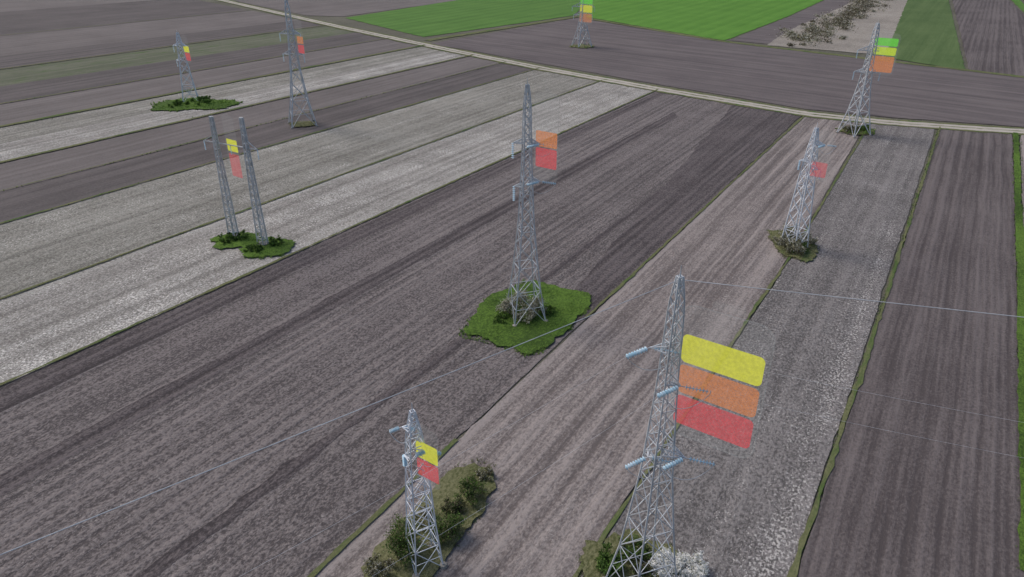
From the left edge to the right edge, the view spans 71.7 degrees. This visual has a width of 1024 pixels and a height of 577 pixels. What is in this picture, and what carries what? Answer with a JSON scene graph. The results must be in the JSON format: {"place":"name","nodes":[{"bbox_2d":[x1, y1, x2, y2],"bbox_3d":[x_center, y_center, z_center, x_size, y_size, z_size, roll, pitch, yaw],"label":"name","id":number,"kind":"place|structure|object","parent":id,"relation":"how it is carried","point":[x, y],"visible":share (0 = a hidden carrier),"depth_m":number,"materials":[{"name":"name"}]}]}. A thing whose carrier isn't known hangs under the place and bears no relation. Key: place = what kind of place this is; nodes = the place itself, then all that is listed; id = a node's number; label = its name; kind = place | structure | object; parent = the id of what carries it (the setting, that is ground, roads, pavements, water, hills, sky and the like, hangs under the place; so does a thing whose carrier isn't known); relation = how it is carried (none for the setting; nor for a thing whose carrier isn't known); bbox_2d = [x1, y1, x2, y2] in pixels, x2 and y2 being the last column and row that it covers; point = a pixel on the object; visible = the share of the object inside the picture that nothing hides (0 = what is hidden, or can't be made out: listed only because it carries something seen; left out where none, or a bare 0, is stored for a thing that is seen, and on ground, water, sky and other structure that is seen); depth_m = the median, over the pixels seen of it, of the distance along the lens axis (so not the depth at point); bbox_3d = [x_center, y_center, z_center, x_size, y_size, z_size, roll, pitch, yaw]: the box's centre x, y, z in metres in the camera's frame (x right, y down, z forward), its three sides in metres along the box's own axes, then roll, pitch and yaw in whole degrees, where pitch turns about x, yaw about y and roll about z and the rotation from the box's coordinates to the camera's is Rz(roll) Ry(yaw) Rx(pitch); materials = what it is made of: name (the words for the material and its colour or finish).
{"place":"outdoors","nodes":[
{"label":"outdoors","id":0,"kind":"place"},
{"bbox_2d":[0,0,147,11],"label":"field","id":1,"kind":"structure","parent":0,"point":[11,5],"depth_m":469.16,"materials":[{"name":"soil"}]},
{"bbox_2d":[0,0,250,35],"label":"field","id":2,"kind":"structure","parent":0,"point":[34,20],"depth_m":409.99,"materials":[{"name":"soil"}]},
{"bbox_2d":[0,11,295,55],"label":"field","id":3,"kind":"structure","parent":0,"point":[15,44],"depth_m":343.13,"materials":[{"name":"soil"}]},
{"bbox_2d":[0,20,324,69],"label":"field","id":4,"kind":"structure","parent":0,"point":[36,58],"depth_m":302.48,"materials":[{"name":"soil"}]},
{"bbox_2d":[0,25,323,68],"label":"grass verge","id":5,"kind":"object","parent":4,"relation":"on","point":[150,48],"depth_m":290.87,"materials":[{"name":"green plant"}]},
{"bbox_2d":[0,26,354,85],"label":"field","id":6,"kind":"structure","parent":0,"point":[18,75],"depth_m":276.71,"materials":[{"name":"grey soil"}]},
{"bbox_2d":[0,32,383,103],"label":"field","id":7,"kind":"structure","parent":0,"point":[33,89],"depth_m":251.40,"materials":[{"name":"soil"}]},
{"bbox_2d":[0,38,385,103],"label":"grass verge","id":8,"kind":"object","parent":7,"relation":"on","point":[172,74],"depth_m":238.31,"materials":[{"name":"green plant"}]},
{"bbox_2d":[0,39,418,126],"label":"field","id":9,"kind":"structure","parent":0,"point":[23,110],"depth_m":228.85,"materials":[{"name":"soil"}]},
{"bbox_2d":[0,45,423,126],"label":"grass verge","id":10,"kind":"object","parent":9,"relation":"on","point":[79,111],"depth_m":216.58,"materials":[{"name":"green plant"}]},
{"bbox_2d":[0,46,441,143],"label":"field","id":11,"kind":"structure","parent":0,"point":[16,132],"depth_m":212.51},
{"bbox_2d":[0,51,466,162],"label":"field","id":12,"kind":"structure","parent":0,"point":[31,145],"depth_m":190.93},
{"bbox_2d":[150,97,242,111],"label":"grass patch","id":13,"kind":"object","parent":12,"relation":"on","point":[214,104],"visible":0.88,"depth_m":199.31,"materials":[{"name":"green plant"}]},
{"bbox_2d":[0,56,498,191],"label":"field","id":14,"kind":"structure","parent":0,"point":[27,170],"depth_m":177.63,"materials":[{"name":"soil"}]},
{"bbox_2d":[0,54,474,162],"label":"grass verge","id":15,"kind":"object","parent":14,"relation":"on","point":[66,147],"depth_m":187.01,"materials":[{"name":"green plant"}]},
{"bbox_2d":[0,63,531,223],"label":"field","id":16,"kind":"structure","parent":0,"point":[20,201],"depth_m":159.39,"materials":[{"name":"soil"}]},
{"bbox_2d":[1,61,505,190],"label":"grass verge","id":17,"kind":"object","parent":16,"relation":"on","point":[235,130],"depth_m":168.45,"materials":[{"name":"green plant"}]},
{"bbox_2d":[279,0,317,128],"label":"transmission tower","id":18,"kind":"structure","parent":16,"relation":"on","point":[292,30],"depth_m":174.31,"materials":[{"name":"metal"}]},
{"bbox_2d":[297,36,304,53],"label":"battery level display","id":19,"kind":"object","parent":18,"relation":"attached to","point":[300,47],"visible":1,"depth_m":171.54},
{"bbox_2d":[289,121,315,127],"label":"grass patch","id":20,"kind":"object","parent":16,"relation":"on","point":[304,123],"visible":0.92,"depth_m":180.40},
{"bbox_2d":[0,70,595,297],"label":"field","id":21,"kind":"structure","parent":0,"point":[38,248],"depth_m":138.39,"materials":[{"name":"soil"}]},
{"bbox_2d":[0,81,651,385],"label":"field","id":22,"kind":"structure","parent":0,"point":[42,324],"depth_m":113.36,"materials":[{"name":"soil"}]},
{"bbox_2d":[210,232,260,249],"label":"grass patch","id":23,"kind":"object","parent":22,"relation":"on","point":[231,243],"visible":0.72,"depth_m":113.10,"materials":[{"name":"green plant"}]},
{"bbox_2d":[238,234,295,258],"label":"grass patch","id":24,"kind":"object","parent":22,"relation":"on","point":[269,250],"visible":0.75,"depth_m":110.28,"materials":[{"name":"green plant"}]},
{"bbox_2d":[0,92,665,411],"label":"field","id":25,"kind":"structure","parent":0,"point":[31,385],"depth_m":97.02,"materials":[{"name":"soil"}]},
{"bbox_2d":[237,0,454,16],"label":"field","id":26,"kind":"structure","parent":0,"point":[341,8],"depth_m":455.77,"materials":[{"name":"soil"}]},
{"bbox_2d":[0,91,782,576],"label":"field","id":27,"kind":"structure","parent":0,"point":[362,349],"depth_m":76.64,"materials":[{"name":"soil"}]},
{"bbox_2d":[0,112,677,495],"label":"tilled strip","id":28,"kind":"object","parent":27,"relation":"on","point":[46,460],"visible":0.98,"depth_m":84.60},
{"bbox_2d":[137,186,664,576],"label":"tilled strip","id":29,"kind":"object","parent":27,"relation":"on","point":[285,471],"visible":0.93,"depth_m":67.75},
{"bbox_2d":[347,0,580,36],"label":"meadow","id":30,"kind":"structure","parent":0,"point":[444,18],"depth_m":404.11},
{"bbox_2d":[0,0,1023,576],"bbox_3d":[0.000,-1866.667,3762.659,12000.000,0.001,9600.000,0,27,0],"label":"ground","id":31,"kind":"structure","parent":0,"point":[340,20],"depth_m":220.65,"materials":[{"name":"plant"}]},
{"bbox_2d":[167,99,189,107],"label":"shrub","id":32,"kind":"object","parent":31,"relation":"on","point":[176,102],"visible":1,"depth_m":199.60,"materials":[{"name":"green plant"}]},
{"bbox_2d":[173,32,197,101],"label":"transmission tower","id":33,"kind":"structure","parent":31,"relation":"on","point":[178,51],"depth_m":201.10,"materials":[{"name":"metal"}]},
{"bbox_2d":[183,46,190,60],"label":"battery level display","id":34,"kind":"object","parent":33,"relation":"attached to","point":[186,49],"visible":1,"depth_m":199.11},
{"bbox_2d":[190,95,211,104],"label":"shrub","id":35,"kind":"object","parent":31,"relation":"on","point":[204,98],"visible":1,"depth_m":202.50,"materials":[{"name":"green plant"}]},
{"bbox_2d":[217,232,238,242],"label":"shrub","id":36,"kind":"object","parent":31,"relation":"on","point":[222,239],"visible":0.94,"depth_m":113.38,"materials":[{"name":"green plant"}]},
{"bbox_2d":[204,116,268,244],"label":"portal pylon","id":37,"kind":"object","parent":31,"relation":"on","point":[216,143],"visible":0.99,"depth_m":109.22,"materials":[{"name":"metal"}]},
{"bbox_2d":[226,138,242,177],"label":"battery level display","id":38,"kind":"object","parent":37,"relation":"attached to","point":[232,142],"visible":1,"depth_m":108.12},
{"bbox_2d":[227,229,248,240],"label":"shrub","id":39,"kind":"object","parent":31,"relation":"on","point":[233,238],"visible":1,"depth_m":113.91,"materials":[{"name":"green plant"}]},
{"bbox_2d":[243,242,263,251],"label":"shrub","id":40,"kind":"object","parent":31,"relation":"on","point":[258,247],"visible":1,"depth_m":109.78,"materials":[{"name":"green plant"}]},
{"bbox_2d":[0,68,537,223],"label":"grass verge","id":41,"kind":"object","parent":31,"relation":"on","point":[238,154],"depth_m":151.94,"materials":[{"name":"green plant"}]},
{"bbox_2d":[269,235,284,245],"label":"shrub","id":42,"kind":"object","parent":31,"relation":"on","point":[273,242],"visible":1,"depth_m":111.98,"materials":[{"name":"green plant"}]},
{"bbox_2d":[0,80,600,298],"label":"grass verge","id":43,"kind":"object","parent":31,"relation":"on","point":[271,200],"depth_m":130.75,"materials":[{"name":"green plant"}]},
{"bbox_2d":[0,89,657,385],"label":"grass verge","id":44,"kind":"object","parent":31,"relation":"on","point":[124,329],"depth_m":103.12,"materials":[{"name":"green plant"}]},
{"bbox_2d":[363,552,397,576],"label":"shrub","id":45,"kind":"object","parent":31,"relation":"on","point":[377,564],"visible":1,"depth_m":55.05,"materials":[{"name":"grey plant"}]},
{"bbox_2d":[307,438,457,576],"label":"grass verge","id":46,"kind":"object","parent":31,"relation":"on","point":[343,544],"depth_m":59.62,"materials":[{"name":"green plant"}]},
{"bbox_2d":[380,513,426,569],"bbox_3d":[-8.481,19.829,56.073,3.715,3.808,4.603,0,27,0],"label":"bush","id":47,"kind":"object","parent":31,"relation":"on","point":[399,543],"visible":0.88,"depth_m":55.46,"materials":[{"name":"green plant"}]},
{"bbox_2d":[389,403,446,576],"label":"transmission tower","id":48,"kind":"structure","parent":31,"relation":"on","point":[407,427],"depth_m":52.95,"materials":[{"name":"metal"}]},
{"bbox_2d":[415,440,438,483],"bbox_3d":[-6.107,11.934,50.655,2.321,5.374,0.062,18,32,31],"label":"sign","id":49,"kind":"object","parent":48,"relation":"attached to","point":[430,455],"visible":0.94,"depth_m":50.88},
{"bbox_2d":[412,505,433,527],"bbox_3d":[-7.466,19.283,59.761,1.962,1.433,2.565,0,27,0],"label":"shrub","id":50,"kind":"object","parent":31,"relation":"on","point":[424,515],"visible":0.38,"depth_m":59.77,"materials":[{"name":"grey plant"}]},
{"bbox_2d":[361,458,495,576],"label":"grass patch","id":51,"kind":"object","parent":31,"relation":"on","point":[447,485],"visible":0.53,"depth_m":60.24,"materials":[{"name":"green plant"}]},
{"bbox_2d":[426,508,468,546],"bbox_3d":[-5.291,19.339,58.214,3.467,2.744,3.545,0,27,0],"label":"bush","id":52,"kind":"object","parent":31,"relation":"on","point":[449,522],"visible":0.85,"depth_m":57.68,"materials":[{"name":"green plant"}]},
{"bbox_2d":[440,495,465,515],"bbox_3d":[-5.052,18.679,60.700,2.381,1.677,2.268,0,27,0],"label":"bush","id":53,"kind":"object","parent":31,"relation":"on","point":[457,503],"visible":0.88,"depth_m":60.49,"materials":[{"name":"green plant"}]},
{"bbox_2d":[452,468,490,505],"bbox_3d":[-3.581,17.630,62.091,3.438,2.272,3.543,-24,35,-38],"label":"bush","id":54,"kind":"object","parent":31,"relation":"on","point":[468,484],"visible":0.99,"depth_m":61.83,"materials":[{"name":"green plant"}]},
{"bbox_2d":[474,464,493,480],"bbox_3d":[-2.383,16.955,64.517,1.785,1.278,1.757,-13,30,-24],"label":"shrub","id":55,"kind":"object","parent":31,"relation":"on","point":[483,473],"visible":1,"depth_m":64.52,"materials":[{"name":"green plant"}]},
{"bbox_2d":[493,313,507,323],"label":"shrub","id":56,"kind":"object","parent":31,"relation":"on","point":[504,316],"visible":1,"depth_m":90.57,"materials":[{"name":"green plant"}]},
{"bbox_2d":[495,296,519,313],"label":"shrub","id":57,"kind":"object","parent":31,"relation":"on","point":[506,304],"visible":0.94,"depth_m":91.48,"materials":[{"name":"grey plant"}]},
{"bbox_2d":[505,284,530,306],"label":"shrub","id":58,"kind":"object","parent":31,"relation":"on","point":[520,300],"visible":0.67,"depth_m":93.06,"materials":[{"name":"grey plant"}]},
{"bbox_2d":[510,302,536,323],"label":"shrub","id":59,"kind":"object","parent":31,"relation":"on","point":[531,313],"visible":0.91,"depth_m":90.12,"materials":[{"name":"grey plant"}]},
{"bbox_2d":[459,279,591,356],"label":"grass patch","id":60,"kind":"object","parent":31,"relation":"on","point":[570,304],"visible":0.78,"depth_m":90.43,"materials":[{"name":"green plant"}]},
{"bbox_2d":[504,78,555,326],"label":"transmission tower","id":61,"kind":"structure","parent":31,"relation":"on","point":[530,146],"depth_m":84.55,"materials":[{"name":"metal"}]},
{"bbox_2d":[536,130,556,169],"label":"battery level display","id":62,"kind":"object","parent":61,"relation":"attached to","point":[548,140],"visible":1,"depth_m":80.86},
{"bbox_2d":[522,296,546,313],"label":"shrub","id":63,"kind":"object","parent":31,"relation":"on","point":[536,303],"visible":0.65,"depth_m":91.33,"materials":[{"name":"grey plant"}]},
{"bbox_2d":[539,305,556,315],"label":"shrub","id":64,"kind":"object","parent":31,"relation":"on","point":[550,310],"visible":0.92,"depth_m":91.72,"materials":[{"name":"green plant"}]},
{"bbox_2d":[572,2,594,47],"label":"transmission tower","id":65,"kind":"structure","parent":31,"relation":"on","point":[581,13],"depth_m":294.72,"materials":[{"name":"metal"}]},
{"bbox_2d":[580,0,592,22],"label":"battery level display","id":66,"kind":"object","parent":65,"relation":"attached to","point":[587,8],"visible":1,"depth_m":290.54},
{"bbox_2d":[594,542,625,576],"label":"bush","id":67,"kind":"object","parent":31,"relation":"on","point":[602,561],"visible":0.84,"depth_m":55.16,"materials":[{"name":"green plant"}]},
{"bbox_2d":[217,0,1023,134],"bbox_3d":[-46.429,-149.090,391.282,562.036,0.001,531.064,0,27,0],"label":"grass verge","id":68,"kind":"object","parent":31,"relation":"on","point":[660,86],"depth_m":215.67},
{"bbox_2d":[576,529,678,576],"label":"grass patch","id":69,"kind":"object","parent":31,"relation":"on","point":[591,548],"visible":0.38,"depth_m":56.86,"materials":[{"name":"green plant"}]},
{"bbox_2d":[617,532,651,562],"bbox_3d":[9.844,20.715,56.606,3.186,1.758,2.797,0,27,0],"label":"bush","id":70,"kind":"object","parent":31,"relation":"on","point":[638,545],"visible":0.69,"depth_m":56.44,"materials":[{"name":"green plant"}]},
{"bbox_2d":[629,557,659,576],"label":"bush","id":71,"kind":"object","parent":31,"relation":"on","point":[648,567],"visible":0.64,"depth_m":54.74,"materials":[{"name":"green plant"}]},
{"bbox_2d":[602,265,714,576],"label":"transmission tower","id":72,"kind":"structure","parent":31,"relation":"on","point":[668,390],"depth_m":46.27,"materials":[{"name":"metal"}]},
{"bbox_2d":[0,280,677,554],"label":"overhead cable","id":73,"kind":"object","parent":72,"relation":"attached to","point":[307,430],"visible":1,"depth_m":28.73,"materials":[{"name":"metal"}]},
{"bbox_2d":[239,358,623,576],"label":"overhead cable","id":74,"kind":"object","parent":72,"relation":"attached to","point":[418,477],"visible":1,"depth_m":35.48,"materials":[{"name":"metal"}]},
{"bbox_2d":[372,397,655,576],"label":"overhead cable","id":75,"kind":"object","parent":72,"relation":"attached to","point":[509,491],"visible":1,"depth_m":37.43,"materials":[{"name":"metal"}]},
{"bbox_2d":[673,334,764,447],"bbox_3d":[12.457,5.442,42.805,5.669,10.182,0.080,18,32,31],"label":"battery level display","id":76,"kind":"object","parent":72,"relation":"attached to","point":[737,397],"visible":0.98,"depth_m":43.15},
{"bbox_2d":[681,279,1023,317],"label":"overhead cable","id":77,"kind":"object","parent":72,"relation":"attached to","point":[852,298],"visible":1,"depth_m":39.55,"materials":[{"name":"metal"}]},
{"bbox_2d":[584,116,803,317],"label":"grass verge","id":78,"kind":"object","parent":31,"relation":"on","point":[649,258],"depth_m":116.28,"materials":[{"name":"green plant"}]},
{"bbox_2d":[572,123,870,576],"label":"grass verge","id":79,"kind":"object","parent":31,"relation":"on","point":[609,526],"depth_m":85.16,"materials":[{"name":"green plant"}]},
{"bbox_2d":[427,16,1023,77],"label":"grass verge","id":80,"kind":"object","parent":31,"relation":"on","point":[438,38],"depth_m":317.32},
{"bbox_2d":[771,231,797,247],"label":"shrub","id":81,"kind":"object","parent":31,"relation":"on","point":[783,240],"visible":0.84,"depth_m":110.81,"materials":[{"name":"green plant"}]},
{"bbox_2d":[781,223,802,236],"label":"shrub","id":82,"kind":"object","parent":31,"relation":"on","point":[790,229],"visible":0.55,"depth_m":114.38,"materials":[{"name":"white plant"}]},
{"bbox_2d":[767,229,819,261],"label":"grass patch","id":83,"kind":"object","parent":31,"relation":"on","point":[809,255],"visible":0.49,"depth_m":109.84,"materials":[{"name":"green plant"}]},
{"bbox_2d":[785,239,806,254],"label":"shrub","id":84,"kind":"object","parent":31,"relation":"on","point":[799,247],"visible":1,"depth_m":108.62,"materials":[{"name":"green plant"}]},
{"bbox_2d":[791,231,817,244],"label":"shrub","id":85,"kind":"object","parent":31,"relation":"on","point":[812,240],"visible":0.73,"depth_m":111.72,"materials":[{"name":"green plant"}]},
{"bbox_2d":[778,123,836,247],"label":"transmission tower","id":86,"kind":"structure","parent":31,"relation":"on","point":[814,141],"depth_m":106.96,"materials":[{"name":"metal"}]},
{"bbox_2d":[810,162,827,177],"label":"battery level display","id":87,"kind":"object","parent":86,"relation":"attached to","point":[821,170],"visible":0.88,"depth_m":105.21},
{"bbox_2d":[769,0,892,46],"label":"scrub thicket","id":88,"kind":"object","parent":31,"relation":"on","point":[839,21],"visible":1,"depth_m":360.05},
{"bbox_2d":[768,0,907,53],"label":"gravel patch","id":89,"kind":"object","parent":31,"relation":"on","point":[860,38],"visible":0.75,"depth_m":345.29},
{"bbox_2d":[841,123,859,131],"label":"shrub","id":90,"kind":"object","parent":31,"relation":"on","point":[848,127],"visible":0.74,"depth_m":173.06,"materials":[{"name":"green plant"}]},
{"bbox_2d":[835,128,875,134],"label":"grass patch","id":91,"kind":"object","parent":31,"relation":"on","point":[860,132],"visible":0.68,"depth_m":173.05,"materials":[{"name":"green plant"}]},
{"bbox_2d":[835,20,880,137],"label":"transmission tower","id":92,"kind":"structure","parent":31,"relation":"on","point":[872,47],"depth_m":167.03,"materials":[{"name":"metal"}]},
{"bbox_2d":[869,38,898,72],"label":"battery level display","id":93,"kind":"object","parent":92,"relation":"attached to","point":[883,64],"visible":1,"depth_m":162.74},
{"bbox_2d":[787,126,940,576],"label":"grass verge","id":94,"kind":"object","parent":31,"relation":"on","point":[793,571],"depth_m":75.53,"materials":[{"name":"green plant"}]},
{"bbox_2d":[1010,132,1023,570],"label":"grass verge","id":95,"kind":"object","parent":31,"relation":"on","point":[1019,232],"depth_m":91.75,"materials":[{"name":"green plant"}]},
{"bbox_2d":[1012,0,1023,11],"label":"grass verge","id":96,"kind":"object","parent":31,"relation":"on","point":[1019,4],"depth_m":461.24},
{"bbox_2d":[314,116,865,576],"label":"field","id":97,"kind":"structure","parent":0,"point":[552,516],"depth_m":75.94,"materials":[{"name":"soil"}]},
{"bbox_2d":[220,0,1023,132],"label":"dirt road","id":98,"kind":"structure","parent":0,"point":[785,109],"depth_m":214.35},
{"bbox_2d":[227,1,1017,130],"bbox_3d":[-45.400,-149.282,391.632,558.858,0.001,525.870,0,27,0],"label":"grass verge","id":99,"kind":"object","parent":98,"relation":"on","point":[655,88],"depth_m":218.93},
{"bbox_2d":[518,105,800,358],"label":"field","id":100,"kind":"structure","parent":0,"point":[734,144],"depth_m":136.17,"materials":[{"name":"soil"}]},
{"bbox_2d":[578,0,821,39],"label":"meadow","id":101,"kind":"structure","parent":0,"point":[721,19],"depth_m":413.42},
{"bbox_2d":[431,18,1023,126],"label":"field","id":102,"kind":"structure","parent":0,"point":[808,80],"depth_m":245.65,"materials":[{"name":"soil"}]},
{"bbox_2d":[569,43,594,48],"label":"grass patch","id":103,"kind":"object","parent":102,"relation":"on","point":[583,46],"visible":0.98,"depth_m":297.75,"materials":[{"name":"green plant"}]},
{"bbox_2d":[580,124,933,576],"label":"field","id":104,"kind":"structure","parent":0,"point":[739,511],"depth_m":77.92,"materials":[{"name":"soil"}]},
{"bbox_2d":[648,546,687,576],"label":"flowering shrub","id":105,"kind":"object","parent":104,"relation":"on","point":[655,563],"visible":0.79,"depth_m":54.65,"materials":[{"name":"white plant"}]},
{"bbox_2d":[676,550,709,576],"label":"flowering shrub","id":106,"kind":"object","parent":104,"relation":"on","point":[692,569],"visible":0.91,"depth_m":54.63,"materials":[{"name":"white plant"}]},
{"bbox_2d":[730,0,852,43],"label":"field","id":107,"kind":"structure","parent":0,"point":[761,35],"depth_m":374.33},
{"bbox_2d":[797,129,1023,576],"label":"field","id":108,"kind":"structure","parent":0,"point":[894,503],"depth_m":74.18,"materials":[{"name":"soil"}]},
{"bbox_2d":[886,0,964,68],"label":"meadow","id":109,"kind":"structure","parent":0,"point":[925,32],"depth_m":329.31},
{"bbox_2d":[952,0,1023,75],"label":"field","id":110,"kind":"structure","parent":0,"point":[992,34],"depth_m":332.33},
{"bbox_2d":[1020,135,1023,225],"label":"field","id":111,"kind":"structure","parent":0,"point":[1022,151],"depth_m":149.81,"materials":[{"name":"soil"}]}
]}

